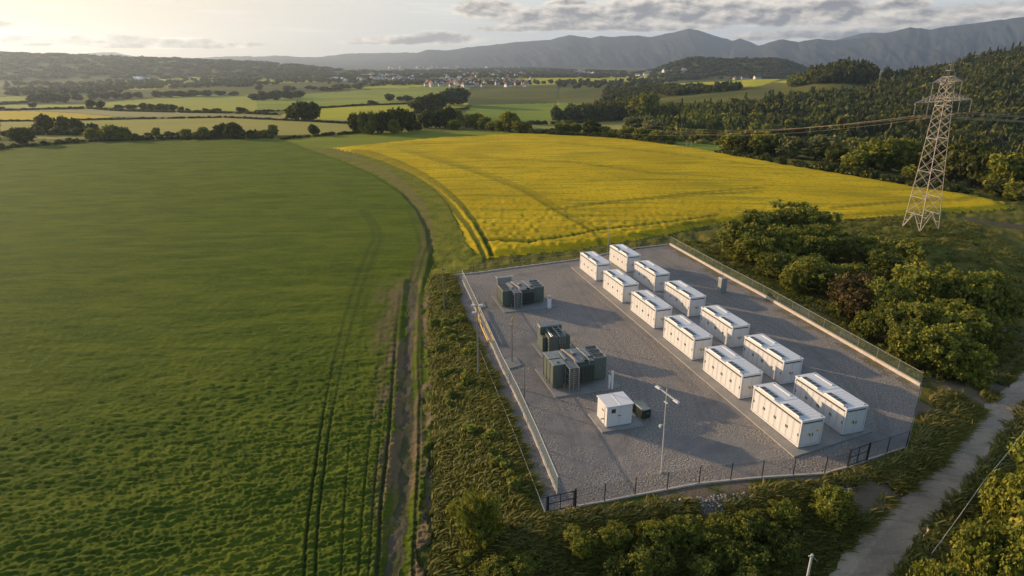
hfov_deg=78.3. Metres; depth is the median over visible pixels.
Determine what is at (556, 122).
hedge
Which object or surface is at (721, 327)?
side door
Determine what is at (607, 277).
side door
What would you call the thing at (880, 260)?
bush
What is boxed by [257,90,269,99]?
broadleaf tree
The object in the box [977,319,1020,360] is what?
bush
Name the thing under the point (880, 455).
wire fence
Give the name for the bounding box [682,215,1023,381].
verge grass
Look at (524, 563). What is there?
bush
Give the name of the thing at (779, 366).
side door
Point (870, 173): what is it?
hedge
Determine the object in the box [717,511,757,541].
bush
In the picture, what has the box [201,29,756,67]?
mountain range
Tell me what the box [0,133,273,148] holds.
hedge
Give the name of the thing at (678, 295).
side door
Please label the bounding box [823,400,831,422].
side door
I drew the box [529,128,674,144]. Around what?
hedge
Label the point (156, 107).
broadleaf tree
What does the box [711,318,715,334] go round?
side door
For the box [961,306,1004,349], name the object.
bush
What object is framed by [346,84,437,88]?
meadow
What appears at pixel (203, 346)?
green field
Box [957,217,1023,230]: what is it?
dirt track
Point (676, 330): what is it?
side door
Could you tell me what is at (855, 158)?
broadleaf tree
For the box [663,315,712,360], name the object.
battery container
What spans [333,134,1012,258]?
rapeseed field
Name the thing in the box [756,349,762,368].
side door
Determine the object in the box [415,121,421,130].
broadleaf tree
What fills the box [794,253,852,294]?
bush
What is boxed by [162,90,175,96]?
broadleaf tree
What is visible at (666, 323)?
side door
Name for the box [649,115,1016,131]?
power cable
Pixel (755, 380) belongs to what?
end door
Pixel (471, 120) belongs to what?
broadleaf tree
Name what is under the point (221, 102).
meadow
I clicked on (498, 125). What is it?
broadleaf tree
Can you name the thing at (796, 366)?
end door
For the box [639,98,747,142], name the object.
woodland
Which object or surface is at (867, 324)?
bush
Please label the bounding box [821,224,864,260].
bush
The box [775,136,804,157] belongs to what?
broadleaf tree
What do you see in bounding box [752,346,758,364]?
side door
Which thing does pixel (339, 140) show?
green field
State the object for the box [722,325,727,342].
side door
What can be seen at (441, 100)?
broadleaf tree
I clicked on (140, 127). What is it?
olive field
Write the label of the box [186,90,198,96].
broadleaf tree
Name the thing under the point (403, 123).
broadleaf tree
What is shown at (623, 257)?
battery container
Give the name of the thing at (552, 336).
transformer
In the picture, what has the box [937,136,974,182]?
broadleaf tree
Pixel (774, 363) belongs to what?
side door
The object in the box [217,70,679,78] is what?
woodland
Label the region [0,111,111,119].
golden field
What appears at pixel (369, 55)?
hills
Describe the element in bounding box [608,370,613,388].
marker post
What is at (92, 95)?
broadleaf tree
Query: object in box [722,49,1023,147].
woodland
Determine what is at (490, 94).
valley ground
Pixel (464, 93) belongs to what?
broadleaf tree
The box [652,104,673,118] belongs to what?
broadleaf tree
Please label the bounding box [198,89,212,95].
broadleaf tree
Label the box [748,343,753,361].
side door
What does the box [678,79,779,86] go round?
hill meadow
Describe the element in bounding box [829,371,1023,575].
dirt road
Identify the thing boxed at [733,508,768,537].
bush
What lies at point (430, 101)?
broadleaf tree
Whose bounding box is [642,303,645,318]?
side door
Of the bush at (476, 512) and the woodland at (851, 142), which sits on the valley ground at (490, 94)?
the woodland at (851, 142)
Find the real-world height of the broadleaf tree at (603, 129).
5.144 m
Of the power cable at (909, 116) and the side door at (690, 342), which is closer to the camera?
the side door at (690, 342)
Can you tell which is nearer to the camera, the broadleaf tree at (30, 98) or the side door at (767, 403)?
the side door at (767, 403)
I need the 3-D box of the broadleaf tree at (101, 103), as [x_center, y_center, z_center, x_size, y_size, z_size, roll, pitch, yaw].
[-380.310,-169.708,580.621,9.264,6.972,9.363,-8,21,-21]
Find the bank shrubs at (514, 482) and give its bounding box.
[426,289,523,565]
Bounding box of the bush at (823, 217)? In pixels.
[795,203,842,233]
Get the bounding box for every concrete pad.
[491,295,552,312]
[505,357,521,368]
[532,343,573,357]
[535,367,620,397]
[571,261,872,457]
[588,412,643,432]
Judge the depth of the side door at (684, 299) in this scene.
87.63 m
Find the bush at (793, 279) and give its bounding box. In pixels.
[776,264,810,292]
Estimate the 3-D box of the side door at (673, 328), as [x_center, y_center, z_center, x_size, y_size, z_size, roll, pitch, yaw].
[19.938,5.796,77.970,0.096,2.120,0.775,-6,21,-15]
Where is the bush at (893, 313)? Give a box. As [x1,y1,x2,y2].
[872,296,935,337]
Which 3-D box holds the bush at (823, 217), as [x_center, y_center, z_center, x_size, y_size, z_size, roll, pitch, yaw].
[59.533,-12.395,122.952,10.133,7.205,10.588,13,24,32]
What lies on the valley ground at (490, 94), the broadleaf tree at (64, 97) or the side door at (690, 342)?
the broadleaf tree at (64, 97)
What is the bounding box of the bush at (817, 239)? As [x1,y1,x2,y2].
[790,222,842,260]
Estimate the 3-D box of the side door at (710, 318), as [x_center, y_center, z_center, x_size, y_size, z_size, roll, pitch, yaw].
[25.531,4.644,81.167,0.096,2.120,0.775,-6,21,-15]
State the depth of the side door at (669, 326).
78.68 m
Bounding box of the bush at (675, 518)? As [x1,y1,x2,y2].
[664,514,688,543]
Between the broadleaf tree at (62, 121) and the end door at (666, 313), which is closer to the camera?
the end door at (666, 313)
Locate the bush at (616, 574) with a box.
[597,569,630,575]
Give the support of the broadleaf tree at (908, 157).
on the grass verge
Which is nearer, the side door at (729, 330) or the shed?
the shed
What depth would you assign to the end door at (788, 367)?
68.35 m
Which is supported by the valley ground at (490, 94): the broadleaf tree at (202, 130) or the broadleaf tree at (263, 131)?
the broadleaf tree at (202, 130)
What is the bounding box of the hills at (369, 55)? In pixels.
[83,52,415,58]
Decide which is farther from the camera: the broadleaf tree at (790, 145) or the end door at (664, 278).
the broadleaf tree at (790, 145)
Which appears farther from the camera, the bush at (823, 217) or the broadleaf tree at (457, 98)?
the broadleaf tree at (457, 98)
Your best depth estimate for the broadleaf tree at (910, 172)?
179.97 m
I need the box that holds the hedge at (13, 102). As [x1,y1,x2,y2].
[0,100,29,104]
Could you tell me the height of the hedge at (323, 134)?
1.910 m
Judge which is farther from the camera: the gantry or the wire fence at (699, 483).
the gantry
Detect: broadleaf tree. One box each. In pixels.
[4,127,36,143]
[25,93,38,101]
[27,103,36,106]
[31,113,57,130]
[32,92,48,102]
[44,92,60,102]
[55,115,69,130]
[57,93,69,101]
[67,117,84,132]
[70,93,83,99]
[80,122,100,130]
[83,127,96,139]
[85,99,95,106]
[86,91,100,98]
[95,100,105,107]
[95,129,110,137]
[97,92,110,98]
[101,124,119,137]
[108,91,120,98]
[118,126,132,138]
[120,92,133,98]
[124,104,137,108]
[133,91,143,97]
[138,103,146,108]
[146,104,155,109]
[150,90,162,96]
[151,127,160,135]
[153,103,163,109]
[159,104,168,109]
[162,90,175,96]
[167,104,177,109]
[173,90,186,96]
[178,128,192,135]
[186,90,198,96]
[196,126,208,135]
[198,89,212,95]
[212,122,224,136]
[213,90,226,94]
[223,122,242,137]
[228,91,238,94]
[235,107,247,111]
[247,93,259,99]
[254,129,269,135]
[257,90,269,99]
[267,125,278,134]
[268,90,283,99]
[282,90,294,98]
[285,102,298,118]
[292,101,314,119]
[293,90,304,97]
[307,124,320,134]
[308,101,321,119]
[346,112,358,130]
[356,111,370,133]
[362,121,375,133]
[363,110,377,132]
[367,100,378,103]
[375,110,387,132]
[381,107,399,132]
[385,93,394,100]
[387,119,401,133]
[393,106,411,131]
[402,95,413,100]
[404,109,417,131]
[408,96,425,110]
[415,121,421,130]
[416,110,434,127]
[422,92,437,112]
[430,109,443,127]
[434,92,448,109]
[438,89,452,101]
[439,106,455,127]
[445,87,462,104]
[446,119,462,129]
[454,86,470,104]
[454,108,464,127]
[462,114,472,128]
[465,112,484,128]
[476,116,490,129]
[485,121,495,129]
[493,120,503,130]
[499,109,519,130]
[510,121,525,132]
[523,122,532,131]
[554,122,572,131]
[571,122,581,132]
[582,119,600,133]
[598,126,609,132]
[607,129,617,134]
[616,127,632,134]
[621,116,645,134]
[625,96,638,118]
[631,127,649,136]
[634,92,661,116]
[637,119,666,132]
[649,130,667,139]
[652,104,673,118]
[663,135,678,141]
[684,112,700,118]
[715,133,743,149]
[733,135,757,153]
[746,130,776,154]
[747,112,765,122]
[764,132,786,155]
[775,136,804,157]
[796,134,854,160]
[798,117,812,126]
[823,143,849,164]
[838,149,871,168]
[854,141,875,166]
[860,136,908,170]
[886,135,925,171]
[900,164,927,180]
[915,140,950,178]
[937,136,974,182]
[953,139,997,186]
[976,147,1006,189]
[982,151,1023,190]
[985,179,1013,195]
[1001,181,1023,200]
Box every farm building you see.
[740,76,749,79]
[753,75,761,78]
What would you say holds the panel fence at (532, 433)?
on the gravel yard at (707, 425)
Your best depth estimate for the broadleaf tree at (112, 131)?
280.70 m
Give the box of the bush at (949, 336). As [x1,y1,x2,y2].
[894,322,974,378]
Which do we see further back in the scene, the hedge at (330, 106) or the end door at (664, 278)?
the hedge at (330, 106)
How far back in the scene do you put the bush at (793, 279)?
96.64 m
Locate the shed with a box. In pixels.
[597,391,633,426]
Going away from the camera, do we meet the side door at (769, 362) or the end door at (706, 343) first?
the side door at (769, 362)
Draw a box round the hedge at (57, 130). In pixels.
[0,126,81,135]
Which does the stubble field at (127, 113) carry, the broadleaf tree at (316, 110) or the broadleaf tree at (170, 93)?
the broadleaf tree at (316, 110)
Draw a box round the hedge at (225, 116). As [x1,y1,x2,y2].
[0,115,346,123]
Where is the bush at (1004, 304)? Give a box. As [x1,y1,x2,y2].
[962,271,1023,328]
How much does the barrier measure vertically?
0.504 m
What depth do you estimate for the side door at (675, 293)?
89.83 m
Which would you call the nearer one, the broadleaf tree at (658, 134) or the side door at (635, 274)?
the side door at (635, 274)
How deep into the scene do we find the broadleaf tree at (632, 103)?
577.23 m
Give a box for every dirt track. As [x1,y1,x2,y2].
[384,280,418,575]
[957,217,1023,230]
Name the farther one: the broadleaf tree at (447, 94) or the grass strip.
the broadleaf tree at (447, 94)
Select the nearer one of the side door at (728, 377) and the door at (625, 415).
the door at (625, 415)
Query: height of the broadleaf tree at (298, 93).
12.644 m
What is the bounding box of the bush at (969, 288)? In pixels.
[920,261,1006,306]
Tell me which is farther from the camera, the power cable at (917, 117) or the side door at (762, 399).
the power cable at (917, 117)
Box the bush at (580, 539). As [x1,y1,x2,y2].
[563,523,599,559]
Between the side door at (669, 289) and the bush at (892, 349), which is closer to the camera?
the bush at (892, 349)
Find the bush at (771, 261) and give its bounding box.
[751,247,798,278]
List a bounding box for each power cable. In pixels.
[626,116,1017,134]
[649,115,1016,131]
[652,112,1023,134]
[660,113,1023,129]
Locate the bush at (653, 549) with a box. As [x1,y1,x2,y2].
[627,531,675,575]
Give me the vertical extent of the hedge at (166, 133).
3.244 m
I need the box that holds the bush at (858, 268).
[837,261,871,277]
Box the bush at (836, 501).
[807,483,855,531]
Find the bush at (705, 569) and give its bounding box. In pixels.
[681,552,719,575]
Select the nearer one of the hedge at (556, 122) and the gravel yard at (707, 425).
the gravel yard at (707, 425)
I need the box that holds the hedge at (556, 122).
[526,117,622,123]
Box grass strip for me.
[285,140,484,274]
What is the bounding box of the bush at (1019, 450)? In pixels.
[1005,434,1023,473]
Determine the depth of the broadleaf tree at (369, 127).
302.95 m
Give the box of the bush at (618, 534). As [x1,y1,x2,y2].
[597,519,635,550]
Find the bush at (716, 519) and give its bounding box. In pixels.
[702,511,738,535]
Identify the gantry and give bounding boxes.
[495,276,512,283]
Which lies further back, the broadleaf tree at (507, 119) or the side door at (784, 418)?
the broadleaf tree at (507, 119)
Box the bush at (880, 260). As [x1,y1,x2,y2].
[866,248,911,279]
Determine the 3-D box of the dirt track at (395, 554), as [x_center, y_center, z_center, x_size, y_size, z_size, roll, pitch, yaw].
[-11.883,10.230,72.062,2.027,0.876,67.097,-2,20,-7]
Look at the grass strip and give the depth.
147.87 m
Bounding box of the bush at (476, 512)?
[446,487,508,551]
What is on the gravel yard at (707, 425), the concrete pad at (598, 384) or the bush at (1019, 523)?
the concrete pad at (598, 384)
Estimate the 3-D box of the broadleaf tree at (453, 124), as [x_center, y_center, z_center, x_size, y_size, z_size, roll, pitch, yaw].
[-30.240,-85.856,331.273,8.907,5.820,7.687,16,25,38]
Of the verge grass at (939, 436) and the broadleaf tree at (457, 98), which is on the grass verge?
the verge grass at (939, 436)
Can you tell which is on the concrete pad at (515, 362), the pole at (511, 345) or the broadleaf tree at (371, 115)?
the pole at (511, 345)
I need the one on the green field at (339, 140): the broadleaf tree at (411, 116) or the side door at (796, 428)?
the broadleaf tree at (411, 116)
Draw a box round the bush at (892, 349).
[881,318,942,365]
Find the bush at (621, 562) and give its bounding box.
[599,548,657,575]
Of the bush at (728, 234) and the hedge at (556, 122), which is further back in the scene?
the hedge at (556, 122)
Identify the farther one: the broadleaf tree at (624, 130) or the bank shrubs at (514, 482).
the broadleaf tree at (624, 130)
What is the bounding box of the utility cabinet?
[716,276,727,293]
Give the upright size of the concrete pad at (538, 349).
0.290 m
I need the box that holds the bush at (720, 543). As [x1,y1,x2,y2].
[701,529,742,575]
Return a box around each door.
[597,266,603,278]
[599,401,604,423]
[606,275,608,289]
[607,406,619,426]
[608,277,610,290]
[610,279,612,292]
[612,280,615,294]
[615,282,617,296]
[617,284,619,298]
[618,404,631,424]
[620,286,622,300]
[623,287,630,300]
[627,258,633,270]
[630,286,636,299]
[631,295,634,310]
[634,265,636,277]
[634,297,637,312]
[637,266,639,279]
[637,299,639,314]
[639,268,641,280]
[639,301,642,316]
[641,269,644,282]
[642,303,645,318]
[644,271,646,284]
[645,305,648,321]
[646,272,649,286]
[648,308,651,323]
[649,274,651,287]
[651,275,654,289]
[651,310,654,326]
[655,276,661,289]
[655,311,663,326]
[661,276,667,289]
[663,310,670,325]
[664,286,667,299]
[664,321,668,337]
[667,287,670,301]
[667,324,671,340]
[670,289,673,303]
[671,326,674,343]
[673,291,676,305]
[674,328,678,345]
[676,293,679,307]
[677,331,681,348]
[679,295,682,309]
[681,333,685,350]
[682,297,685,311]
[684,336,689,354]
[685,299,689,313]
[688,339,692,357]
[690,300,697,314]
[694,340,702,357]
[696,299,704,313]
[700,311,704,327]
[701,339,710,356]
[704,313,708,329]
[704,352,709,371]
[707,315,712,332]
[708,355,713,374]
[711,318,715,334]
[712,358,718,377]
[715,320,719,336]
[716,362,722,381]
[718,322,723,339]
[721,365,726,384]
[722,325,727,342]
[725,368,731,388]
[726,328,731,345]
[730,372,735,391]
[731,329,740,345]
[734,375,740,395]
[739,328,747,344]
[741,377,751,396]
[743,341,749,359]
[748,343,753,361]
[750,376,760,395]
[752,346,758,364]
[752,391,759,412]
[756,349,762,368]
[757,395,765,416]
[761,352,767,371]
[763,399,770,421]
[766,355,772,374]
[768,403,776,425]
[770,358,777,377]
[774,407,781,429]
[775,361,782,381]
[779,411,787,434]
[782,363,792,381]
[785,416,793,439]
[790,362,800,380]
[791,420,800,444]
[794,381,801,398]
[800,384,807,402]
[800,423,812,444]
[805,388,813,406]
[809,421,821,443]
[811,392,819,410]
[817,396,825,414]
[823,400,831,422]
[828,404,837,427]
[835,409,844,431]
[844,411,856,432]
[853,409,865,430]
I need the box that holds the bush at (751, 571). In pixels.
[731,564,785,575]
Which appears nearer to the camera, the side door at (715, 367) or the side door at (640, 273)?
the side door at (715, 367)
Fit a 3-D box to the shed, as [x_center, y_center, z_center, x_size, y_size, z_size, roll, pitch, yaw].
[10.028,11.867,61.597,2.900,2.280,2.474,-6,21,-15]
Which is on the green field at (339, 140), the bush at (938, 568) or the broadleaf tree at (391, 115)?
the broadleaf tree at (391, 115)
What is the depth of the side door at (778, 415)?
59.61 m
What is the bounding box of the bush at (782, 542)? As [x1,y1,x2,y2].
[760,521,804,568]
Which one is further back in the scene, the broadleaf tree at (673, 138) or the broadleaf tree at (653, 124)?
the broadleaf tree at (653, 124)
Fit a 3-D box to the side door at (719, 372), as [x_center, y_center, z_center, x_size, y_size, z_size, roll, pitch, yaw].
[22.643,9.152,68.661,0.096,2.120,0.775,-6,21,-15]
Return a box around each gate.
[545,489,576,512]
[846,442,871,466]
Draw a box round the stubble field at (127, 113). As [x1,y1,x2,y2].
[2,108,346,121]
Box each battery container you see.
[580,251,610,280]
[603,269,638,302]
[609,244,640,271]
[630,290,672,328]
[634,260,669,291]
[663,280,705,316]
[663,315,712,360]
[699,305,749,347]
[703,345,762,399]
[742,333,803,384]
[750,382,825,447]
[793,372,868,435]
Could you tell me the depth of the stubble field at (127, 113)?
468.80 m
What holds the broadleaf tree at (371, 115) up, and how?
on the green field at (339, 140)
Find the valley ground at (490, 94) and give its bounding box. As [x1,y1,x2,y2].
[0,56,895,147]
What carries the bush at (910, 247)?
on the grass verge
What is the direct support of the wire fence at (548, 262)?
on the gravel yard at (707, 425)
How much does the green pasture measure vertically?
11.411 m
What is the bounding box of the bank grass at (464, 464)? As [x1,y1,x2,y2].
[423,272,550,575]
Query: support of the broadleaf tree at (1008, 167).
on the grass verge
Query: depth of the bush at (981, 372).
69.12 m
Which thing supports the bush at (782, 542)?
on the grass verge
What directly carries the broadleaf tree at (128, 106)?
on the stubble field at (127, 113)
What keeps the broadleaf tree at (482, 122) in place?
on the valley ground at (490, 94)
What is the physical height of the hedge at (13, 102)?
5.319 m
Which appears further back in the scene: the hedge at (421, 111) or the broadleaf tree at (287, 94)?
the broadleaf tree at (287, 94)
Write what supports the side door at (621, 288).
in the battery container at (618, 284)
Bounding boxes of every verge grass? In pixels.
[473,355,1023,575]
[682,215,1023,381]
[887,399,1023,575]
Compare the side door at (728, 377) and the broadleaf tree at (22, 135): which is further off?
the broadleaf tree at (22, 135)
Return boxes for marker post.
[547,295,550,308]
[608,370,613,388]
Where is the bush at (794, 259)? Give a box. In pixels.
[780,254,821,283]
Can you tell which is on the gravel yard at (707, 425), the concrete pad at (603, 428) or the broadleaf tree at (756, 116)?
the concrete pad at (603, 428)
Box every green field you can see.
[0,138,435,575]
[284,130,518,148]
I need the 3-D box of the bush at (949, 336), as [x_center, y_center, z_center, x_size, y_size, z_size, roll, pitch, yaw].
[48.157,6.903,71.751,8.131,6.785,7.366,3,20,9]
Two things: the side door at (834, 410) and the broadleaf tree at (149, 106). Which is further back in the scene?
the broadleaf tree at (149, 106)
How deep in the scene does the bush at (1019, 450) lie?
49.03 m
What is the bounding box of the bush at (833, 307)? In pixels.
[826,295,858,315]
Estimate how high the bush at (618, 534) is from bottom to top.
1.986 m
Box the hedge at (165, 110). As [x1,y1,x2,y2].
[0,106,277,114]
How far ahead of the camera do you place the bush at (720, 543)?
45.89 m
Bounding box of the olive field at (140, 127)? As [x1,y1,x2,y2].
[0,118,352,139]
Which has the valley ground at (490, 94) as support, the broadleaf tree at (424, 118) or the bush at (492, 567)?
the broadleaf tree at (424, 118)
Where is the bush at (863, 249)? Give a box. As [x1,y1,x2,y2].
[853,234,894,262]
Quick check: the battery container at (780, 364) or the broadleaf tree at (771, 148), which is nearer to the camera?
the battery container at (780, 364)
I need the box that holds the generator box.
[633,400,650,418]
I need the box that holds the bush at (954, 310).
[898,297,999,351]
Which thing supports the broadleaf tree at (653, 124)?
on the grass verge
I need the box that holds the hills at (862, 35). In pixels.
[838,33,882,39]
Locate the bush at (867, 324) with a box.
[847,309,887,338]
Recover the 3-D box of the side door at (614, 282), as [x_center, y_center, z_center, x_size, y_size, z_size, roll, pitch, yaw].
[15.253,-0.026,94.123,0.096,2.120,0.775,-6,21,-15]
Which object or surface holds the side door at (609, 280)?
in the battery container at (618, 284)
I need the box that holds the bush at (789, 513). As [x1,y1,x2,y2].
[761,496,802,527]
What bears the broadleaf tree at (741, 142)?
on the grass verge
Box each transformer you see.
[497,280,543,308]
[537,320,569,351]
[543,345,606,392]
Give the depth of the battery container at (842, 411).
60.67 m
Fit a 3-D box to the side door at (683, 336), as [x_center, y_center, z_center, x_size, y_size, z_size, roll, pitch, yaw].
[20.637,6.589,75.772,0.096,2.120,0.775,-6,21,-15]
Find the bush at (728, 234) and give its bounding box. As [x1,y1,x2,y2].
[717,219,765,260]
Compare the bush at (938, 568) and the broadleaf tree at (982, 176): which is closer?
the bush at (938, 568)
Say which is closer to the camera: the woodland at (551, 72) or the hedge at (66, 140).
the hedge at (66, 140)
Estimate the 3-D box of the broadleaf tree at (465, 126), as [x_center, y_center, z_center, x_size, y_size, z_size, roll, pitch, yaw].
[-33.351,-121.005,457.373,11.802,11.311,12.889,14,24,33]
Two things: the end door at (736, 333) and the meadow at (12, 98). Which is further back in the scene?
the meadow at (12, 98)
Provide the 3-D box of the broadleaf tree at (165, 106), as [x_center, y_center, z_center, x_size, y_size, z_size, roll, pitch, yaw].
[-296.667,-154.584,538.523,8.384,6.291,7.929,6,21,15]
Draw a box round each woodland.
[0,51,336,79]
[2,80,279,90]
[3,83,131,95]
[4,75,361,86]
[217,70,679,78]
[254,79,439,90]
[261,56,725,73]
[286,77,579,84]
[348,63,741,75]
[550,90,646,121]
[555,69,772,88]
[601,80,742,101]
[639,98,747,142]
[661,56,808,79]
[665,128,870,154]
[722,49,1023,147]
[786,71,812,86]
[801,61,841,83]
[833,56,879,84]
[874,126,1023,181]
[880,65,931,77]
[952,41,1023,64]
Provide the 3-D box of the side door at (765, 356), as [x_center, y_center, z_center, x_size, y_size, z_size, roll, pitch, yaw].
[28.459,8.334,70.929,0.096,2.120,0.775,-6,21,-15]
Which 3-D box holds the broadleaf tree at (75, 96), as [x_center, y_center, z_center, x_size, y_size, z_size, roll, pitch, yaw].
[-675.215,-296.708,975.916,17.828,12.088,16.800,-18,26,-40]
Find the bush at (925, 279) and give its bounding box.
[890,255,967,303]
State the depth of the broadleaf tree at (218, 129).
288.74 m
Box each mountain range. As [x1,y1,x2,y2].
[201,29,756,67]
[728,17,1023,69]
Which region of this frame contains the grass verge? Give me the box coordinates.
[165,131,1023,575]
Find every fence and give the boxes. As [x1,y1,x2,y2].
[451,237,670,274]
[462,271,558,493]
[480,351,544,510]
[575,451,848,506]
[669,237,922,385]
[867,431,910,460]
[910,372,923,430]
[930,431,1023,558]
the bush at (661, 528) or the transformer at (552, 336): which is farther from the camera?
the transformer at (552, 336)
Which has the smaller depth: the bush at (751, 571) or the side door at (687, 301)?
the bush at (751, 571)
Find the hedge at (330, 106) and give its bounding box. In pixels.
[254,102,410,111]
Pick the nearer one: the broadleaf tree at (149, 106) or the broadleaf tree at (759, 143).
the broadleaf tree at (759, 143)
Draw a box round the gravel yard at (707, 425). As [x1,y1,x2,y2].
[453,245,922,512]
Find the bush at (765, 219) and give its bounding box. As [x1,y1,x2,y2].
[740,208,795,236]
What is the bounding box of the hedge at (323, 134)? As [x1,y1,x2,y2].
[278,130,360,139]
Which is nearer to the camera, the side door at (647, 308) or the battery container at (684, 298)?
the side door at (647, 308)
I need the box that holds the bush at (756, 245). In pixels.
[733,228,777,262]
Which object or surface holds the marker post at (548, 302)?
on the gravel yard at (707, 425)
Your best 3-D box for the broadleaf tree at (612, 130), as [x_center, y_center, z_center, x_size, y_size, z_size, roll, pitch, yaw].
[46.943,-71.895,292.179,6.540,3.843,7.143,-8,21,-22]
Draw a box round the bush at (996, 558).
[941,514,1023,575]
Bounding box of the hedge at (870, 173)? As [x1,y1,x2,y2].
[714,147,974,193]
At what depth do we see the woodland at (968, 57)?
787.58 m
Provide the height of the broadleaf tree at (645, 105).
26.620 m
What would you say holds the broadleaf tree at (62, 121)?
on the olive field at (140, 127)
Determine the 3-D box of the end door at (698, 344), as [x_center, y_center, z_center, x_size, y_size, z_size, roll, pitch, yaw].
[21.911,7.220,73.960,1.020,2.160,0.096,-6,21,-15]
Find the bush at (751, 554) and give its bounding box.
[720,525,774,575]
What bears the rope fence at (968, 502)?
on the grass verge
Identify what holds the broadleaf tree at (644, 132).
on the grass verge
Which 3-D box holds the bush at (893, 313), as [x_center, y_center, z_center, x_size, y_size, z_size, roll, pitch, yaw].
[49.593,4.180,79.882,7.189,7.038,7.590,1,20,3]
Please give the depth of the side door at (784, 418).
58.90 m
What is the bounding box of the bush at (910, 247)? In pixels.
[873,235,930,268]
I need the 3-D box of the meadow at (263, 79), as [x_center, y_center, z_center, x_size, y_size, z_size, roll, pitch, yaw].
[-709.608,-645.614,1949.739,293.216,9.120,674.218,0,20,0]
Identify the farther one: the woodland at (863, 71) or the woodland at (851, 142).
the woodland at (863, 71)
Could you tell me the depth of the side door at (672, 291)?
90.56 m
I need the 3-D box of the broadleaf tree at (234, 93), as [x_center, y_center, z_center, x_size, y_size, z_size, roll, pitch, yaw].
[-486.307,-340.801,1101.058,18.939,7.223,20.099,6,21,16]
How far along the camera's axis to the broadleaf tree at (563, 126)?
303.27 m
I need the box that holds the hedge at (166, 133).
[96,130,277,137]
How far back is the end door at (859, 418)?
59.31 m
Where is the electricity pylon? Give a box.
[902,58,972,230]
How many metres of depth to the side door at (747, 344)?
73.84 m
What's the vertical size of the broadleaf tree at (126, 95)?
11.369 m
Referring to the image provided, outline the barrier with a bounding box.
[478,306,494,341]
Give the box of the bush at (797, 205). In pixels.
[769,199,815,228]
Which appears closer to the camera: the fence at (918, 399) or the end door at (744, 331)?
the fence at (918, 399)
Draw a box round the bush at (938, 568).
[906,557,975,575]
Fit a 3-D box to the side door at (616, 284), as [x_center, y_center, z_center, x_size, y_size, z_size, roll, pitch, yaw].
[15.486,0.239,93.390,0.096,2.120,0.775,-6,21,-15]
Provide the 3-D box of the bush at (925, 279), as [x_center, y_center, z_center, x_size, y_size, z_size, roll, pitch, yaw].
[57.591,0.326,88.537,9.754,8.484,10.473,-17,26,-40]
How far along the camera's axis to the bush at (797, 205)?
125.03 m
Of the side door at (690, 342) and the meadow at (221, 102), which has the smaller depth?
the side door at (690, 342)
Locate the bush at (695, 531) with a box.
[679,514,714,551]
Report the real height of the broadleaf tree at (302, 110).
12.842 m
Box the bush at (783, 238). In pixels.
[765,224,809,256]
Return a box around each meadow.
[0,94,256,110]
[0,96,26,100]
[124,85,168,89]
[125,77,212,84]
[256,85,470,110]
[260,76,315,83]
[281,103,467,119]
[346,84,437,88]
[517,76,658,84]
[532,121,625,132]
[676,137,720,150]
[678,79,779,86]
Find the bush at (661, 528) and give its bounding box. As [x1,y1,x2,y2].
[633,519,680,557]
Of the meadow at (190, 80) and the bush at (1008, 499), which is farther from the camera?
the meadow at (190, 80)
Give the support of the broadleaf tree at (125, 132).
on the valley ground at (490, 94)
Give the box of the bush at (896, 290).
[862,275,922,313]
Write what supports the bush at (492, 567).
on the grass verge
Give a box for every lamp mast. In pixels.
[472,304,482,373]
[655,385,679,473]
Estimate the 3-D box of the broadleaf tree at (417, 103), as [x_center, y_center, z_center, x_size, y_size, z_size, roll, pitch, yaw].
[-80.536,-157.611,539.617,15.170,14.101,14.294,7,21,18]
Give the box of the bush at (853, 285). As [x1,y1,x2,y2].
[825,270,887,317]
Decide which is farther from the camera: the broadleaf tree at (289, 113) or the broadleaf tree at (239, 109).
the broadleaf tree at (239, 109)
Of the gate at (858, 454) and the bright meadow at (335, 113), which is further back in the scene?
the bright meadow at (335, 113)
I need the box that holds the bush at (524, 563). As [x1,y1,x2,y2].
[499,546,542,575]
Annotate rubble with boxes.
[640,462,888,513]
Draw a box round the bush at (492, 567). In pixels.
[473,553,514,575]
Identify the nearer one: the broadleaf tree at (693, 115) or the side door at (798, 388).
the side door at (798, 388)
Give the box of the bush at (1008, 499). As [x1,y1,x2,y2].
[975,460,1023,534]
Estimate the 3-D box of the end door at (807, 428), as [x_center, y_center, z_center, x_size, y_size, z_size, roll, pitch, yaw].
[26.710,13.296,57.102,1.020,2.160,0.096,-6,21,-15]
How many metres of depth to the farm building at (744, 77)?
1884.19 m
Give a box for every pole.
[442,267,444,306]
[511,318,512,360]
[523,362,525,404]
[806,553,817,575]
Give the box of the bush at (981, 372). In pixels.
[941,337,999,388]
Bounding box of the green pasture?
[462,102,580,121]
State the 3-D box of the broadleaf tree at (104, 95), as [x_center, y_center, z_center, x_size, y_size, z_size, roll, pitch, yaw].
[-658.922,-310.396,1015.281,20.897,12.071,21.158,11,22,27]
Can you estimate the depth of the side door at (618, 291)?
92.61 m
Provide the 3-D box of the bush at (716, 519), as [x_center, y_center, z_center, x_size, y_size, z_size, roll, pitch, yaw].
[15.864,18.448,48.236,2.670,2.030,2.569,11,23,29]
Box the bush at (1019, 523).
[994,501,1023,552]
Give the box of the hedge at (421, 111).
[412,107,469,112]
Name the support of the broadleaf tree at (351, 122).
on the green field at (339, 140)
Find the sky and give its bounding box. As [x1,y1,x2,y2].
[0,0,1023,57]
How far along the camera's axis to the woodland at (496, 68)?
3089.96 m

